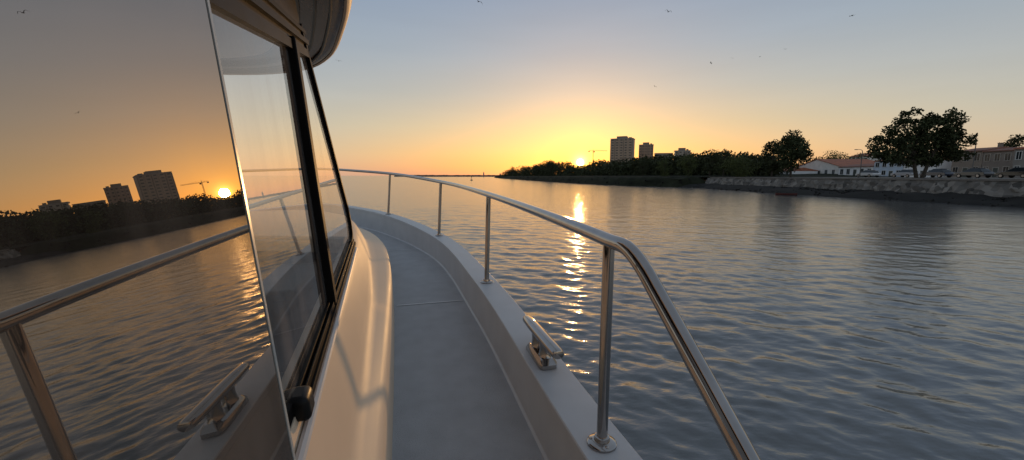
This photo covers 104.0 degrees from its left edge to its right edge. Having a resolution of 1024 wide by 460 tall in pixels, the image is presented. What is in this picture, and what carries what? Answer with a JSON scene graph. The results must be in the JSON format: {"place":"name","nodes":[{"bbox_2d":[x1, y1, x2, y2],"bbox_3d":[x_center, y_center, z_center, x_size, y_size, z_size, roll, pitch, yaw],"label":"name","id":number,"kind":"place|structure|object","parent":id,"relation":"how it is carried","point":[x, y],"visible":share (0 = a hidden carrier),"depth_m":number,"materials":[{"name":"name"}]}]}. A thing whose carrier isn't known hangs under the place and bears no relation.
{"place":"outdoors","nodes":[
{"label":"outdoors","id":0,"kind":"place"},
{"bbox_2d":[494,176,704,186],"bbox_3d":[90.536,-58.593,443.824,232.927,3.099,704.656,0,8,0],"label":"headland bank","id":1,"kind":"structure","parent":0,"point":[652,181],"depth_m":111.62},
{"bbox_2d":[515,177,1013,205],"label":"shore rocks","id":2,"kind":"object","parent":1,"relation":"on","point":[1002,199],"visible":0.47,"depth_m":56.87,"materials":[{"name":"grey stone"}]},
{"bbox_2d":[224,0,1023,175],"label":"sky","id":3,"kind":"structure","parent":0,"point":[410,87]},
{"bbox_2d":[243,176,1023,459],"bbox_3d":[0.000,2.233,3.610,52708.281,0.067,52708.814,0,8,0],"label":"water","id":4,"kind":"structure","parent":0,"point":[828,328],"depth_m":8.47,"materials":[{"name":"grey liquid"}]},
{"bbox_2d":[0,0,760,459],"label":"motor yacht","id":5,"kind":"object","parent":4,"relation":"on","point":[166,292],"visible":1,"depth_m":0.38,"materials":[{"name":"white plastic"}]},
{"bbox_2d":[209,0,308,57],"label":"window frame","id":6,"kind":"structure","parent":5,"relation":"in","point":[232,9],"depth_m":0.76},
{"bbox_2d":[300,55,349,281],"bbox_3d":[-0.689,-0.228,1.506,0.065,0.725,0.944,-3,8,-18],"label":"window pane","id":7,"kind":"structure","parent":5,"relation":"in","point":[336,219],"depth_m":1.39,"materials":[{"name":"clear glass"}]},
{"bbox_2d":[300,23,352,244],"bbox_3d":[-0.722,-0.289,1.617,0.043,0.791,0.721,-2,8,-13],"label":"window frame","id":8,"kind":"structure","parent":5,"relation":"in","point":[309,63],"depth_m":1.56,"materials":[{"name":"black metal"}]},
{"bbox_2d":[394,172,499,176],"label":"breakwater","id":9,"kind":"object","parent":4,"relation":"in","point":[483,175],"visible":0.65,"depth_m":986.12,"materials":[{"name":"stone"}]},
{"bbox_2d":[563,173,891,176],"bbox_3d":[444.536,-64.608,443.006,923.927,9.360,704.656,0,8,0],"label":"headland hill","id":10,"kind":"structure","parent":0,"point":[804,175],"depth_m":118.27,"materials":[{"name":"green plant"}]},
{"bbox_2d":[544,160,556,175],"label":"broadleaf tree","id":11,"kind":"object","parent":10,"relation":"on","point":[550,168],"visible":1,"depth_m":232.01,"materials":[{"name":"green plant"}]},
{"bbox_2d":[610,136,634,162],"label":"apartment tower","id":12,"kind":"structure","parent":10,"relation":"on","point":[622,147],"depth_m":406.00,"materials":[{"name":"grey concrete"}]},
{"bbox_2d":[498,150,786,179],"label":"headland wood","id":13,"kind":"object","parent":10,"relation":"on","point":[600,167],"visible":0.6,"depth_m":159.98,"materials":[{"name":"green plant"}]},
{"bbox_2d":[637,160,648,175],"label":"broadleaf tree","id":14,"kind":"object","parent":10,"relation":"on","point":[644,163],"visible":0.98,"depth_m":137.86,"materials":[{"name":"green plant"}]},
{"bbox_2d":[638,142,653,157],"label":"apartment tower","id":15,"kind":"structure","parent":10,"relation":"on","point":[646,148],"depth_m":432.53,"materials":[{"name":"grey concrete"}]},
{"bbox_2d":[654,153,672,159],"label":"apartment block","id":16,"kind":"structure","parent":10,"relation":"on","point":[664,154],"depth_m":379.93,"materials":[{"name":"grey concrete"}]},
{"bbox_2d":[674,148,690,155],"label":"apartment block","id":17,"kind":"structure","parent":10,"relation":"on","point":[680,151],"depth_m":370.97,"materials":[{"name":"grey concrete"}]},
{"bbox_2d":[677,153,698,175],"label":"broadleaf tree","id":18,"kind":"object","parent":10,"relation":"on","point":[686,167],"visible":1,"depth_m":120.19,"materials":[{"name":"green plant"}]},
{"bbox_2d":[701,148,723,175],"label":"broadleaf tree","id":19,"kind":"object","parent":10,"relation":"on","point":[714,159],"visible":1,"depth_m":115.66,"materials":[{"name":"green plant"}]},
{"bbox_2d":[720,149,729,175],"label":"broadleaf tree","id":20,"kind":"object","parent":10,"relation":"on","point":[725,153],"visible":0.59,"depth_m":117.78,"materials":[{"name":"green plant"}]},
{"bbox_2d":[714,153,760,176],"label":"broadleaf tree","id":21,"kind":"object","parent":10,"relation":"on","point":[740,164],"visible":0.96,"depth_m":102.57,"materials":[{"name":"green plant"}]},
{"bbox_2d":[779,167,818,173],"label":"waterside building","id":22,"kind":"structure","parent":10,"relation":"on","point":[803,170],"depth_m":129.50,"materials":[{"name":"paint"}]},
{"bbox_2d":[789,154,878,167],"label":"bank wood","id":23,"kind":"object","parent":10,"relation":"on","point":[799,163],"visible":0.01,"depth_m":170.92,"materials":[{"name":"green plant"}]},
{"bbox_2d":[818,150,851,158],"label":"broadleaf tree","id":24,"kind":"object","parent":10,"relation":"on","point":[836,156],"visible":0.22,"depth_m":175.13,"materials":[{"name":"green plant"}]},
{"bbox_2d":[796,159,874,173],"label":"gabled building","id":25,"kind":"structure","parent":10,"relation":"on","point":[827,166],"depth_m":128.00,"materials":[{"name":"paint"}]},
{"bbox_2d":[838,164,873,174],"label":"town house","id":26,"kind":"structure","parent":10,"relation":"on","point":[854,169],"depth_m":111.60,"materials":[{"name":"paint"}]},
{"bbox_2d":[850,153,877,160],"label":"town house","id":27,"kind":"structure","parent":10,"relation":"on","point":[857,157],"depth_m":171.29,"materials":[{"name":"tile"}]},
{"bbox_2d":[873,160,903,176],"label":"town house","id":28,"kind":"structure","parent":10,"relation":"on","point":[884,169],"depth_m":101.47,"materials":[{"name":"paint"}]},
{"bbox_2d":[999,134,1023,146],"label":"broadleaf tree","id":29,"kind":"object","parent":10,"relation":"on","point":[1015,142],"visible":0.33,"depth_m":117.44,"materials":[{"name":"green plant"}]},
{"bbox_2d":[681,183,1023,207],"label":"riverbank","id":30,"kind":"structure","parent":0,"point":[976,199],"depth_m":45.75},
{"bbox_2d":[705,177,1023,197],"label":"seawall","id":31,"kind":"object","parent":30,"relation":"on","point":[1006,188],"visible":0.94,"depth_m":48.45,"materials":[{"name":"stone"}]},
{"bbox_2d":[785,177,989,178],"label":"road","id":32,"kind":"structure","parent":0,"point":[933,178],"depth_m":48.87,"materials":[{"name":"grey asphalt"}]},
{"bbox_2d":[782,177,1023,178],"bbox_3d":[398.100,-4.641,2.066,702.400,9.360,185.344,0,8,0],"label":"quay ground","id":33,"kind":"structure","parent":0,"point":[919,177],"depth_m":75.00,"materials":[{"name":"grey concrete"}]},
{"bbox_2d":[759,139,785,176],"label":"broadleaf tree","id":34,"kind":"object","parent":33,"relation":"on","point":[767,151],"visible":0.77,"depth_m":93.59,"materials":[{"name":"green plant"}]},
{"bbox_2d":[773,129,813,176],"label":"broadleaf tree","id":35,"kind":"object","parent":33,"relation":"on","point":[795,146],"visible":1,"depth_m":85.66,"materials":[{"name":"green plant"}]},
{"bbox_2d":[854,149,862,176],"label":"street lamp","id":36,"kind":"object","parent":33,"relation":"on","point":[861,160],"visible":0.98,"depth_m":76.85,"materials":[{"name":"grey metal"}]},
{"bbox_2d":[855,170,880,176],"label":"parked car","id":37,"kind":"object","parent":33,"relation":"on","point":[870,173],"visible":0.94,"depth_m":81.95,"materials":[{"name":"paint"}]},
{"bbox_2d":[890,169,918,177],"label":"parked car","id":38,"kind":"object","parent":33,"relation":"on","point":[907,173],"visible":0.84,"depth_m":74.67,"materials":[{"name":"paint"}]},
{"bbox_2d":[864,107,977,177],"bbox_3d":[62.632,-13.194,61.220,15.771,11.102,5.505,0,8,0],"label":"broadleaf tree","id":39,"kind":"object","parent":33,"relation":"on","point":[913,147],"visible":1,"depth_m":60.36,"materials":[{"name":"green plant"}]},
{"bbox_2d":[903,160,951,176],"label":"town house","id":40,"kind":"structure","parent":33,"relation":"on","point":[946,165],"depth_m":89.92,"materials":[{"name":"paint"}]},
{"bbox_2d":[919,169,953,177],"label":"parked car","id":41,"kind":"object","parent":33,"relation":"on","point":[938,173],"visible":0.91,"depth_m":66.62,"materials":[{"name":"paint"}]},
{"bbox_2d":[953,168,994,177],"bbox_3d":[72.000,-8.885,62.361,1.790,1.500,4.262,0,8,0],"label":"parked car","id":42,"kind":"object","parent":33,"relation":"on","point":[978,172],"visible":0.96,"depth_m":61.38,"materials":[{"name":"paint"}]},
{"bbox_2d":[994,167,1023,177],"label":"parked car","id":43,"kind":"object","parent":33,"relation":"on","point":[1014,172],"visible":1,"depth_m":56.93,"materials":[{"name":"paint"}]},
{"bbox_2d":[951,143,1009,176],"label":"town house","id":44,"kind":"structure","parent":0,"point":[960,166],"depth_m":82.88,"materials":[{"name":"paint"}]},
{"bbox_2d":[952,167,958,172],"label":"window","id":45,"kind":"structure","parent":44,"relation":"in","point":[955,169],"depth_m":85.66,"materials":[{"name":"glass"}]},
{"bbox_2d":[974,153,980,160],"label":"window","id":46,"kind":"structure","parent":44,"relation":"in","point":[977,157],"depth_m":81.59,"materials":[{"name":"glass"}]},
{"bbox_2d":[981,147,1017,176],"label":"town house","id":47,"kind":"structure","parent":0,"point":[998,160],"depth_m":78.11,"materials":[{"name":"paint"}]},
{"bbox_2d":[984,154,990,161],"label":"window","id":48,"kind":"structure","parent":47,"relation":"in","point":[987,157],"depth_m":79.90,"materials":[{"name":"glass"}]},
{"bbox_2d":[991,167,998,176],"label":"door","id":49,"kind":"structure","parent":47,"relation":"in","point":[995,169],"depth_m":78.57,"materials":[{"name":"paint"}]},
{"bbox_2d":[994,153,1000,160],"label":"window","id":50,"kind":"structure","parent":47,"relation":"in","point":[997,156],"depth_m":78.26,"materials":[{"name":"glass"}]},
{"bbox_2d":[1002,166,1009,171],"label":"window","id":51,"kind":"structure","parent":47,"relation":"in","point":[1005,168],"depth_m":76.96,"materials":[{"name":"glass"}]},
{"bbox_2d":[1004,153,1011,160],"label":"window","id":52,"kind":"structure","parent":47,"relation":"in","point":[1007,157],"depth_m":76.66,"materials":[{"name":"glass"}]},
{"bbox_2d":[1012,147,1023,177],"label":"town house","id":53,"kind":"structure","parent":0,"point":[1018,160],"depth_m":67.88,"materials":[{"name":"paint"}]},
{"bbox_2d":[1015,151,1022,159],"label":"window","id":54,"kind":"structure","parent":53,"relation":"in","point":[1019,154],"depth_m":67.80,"materials":[{"name":"grey glass"}]}
]}

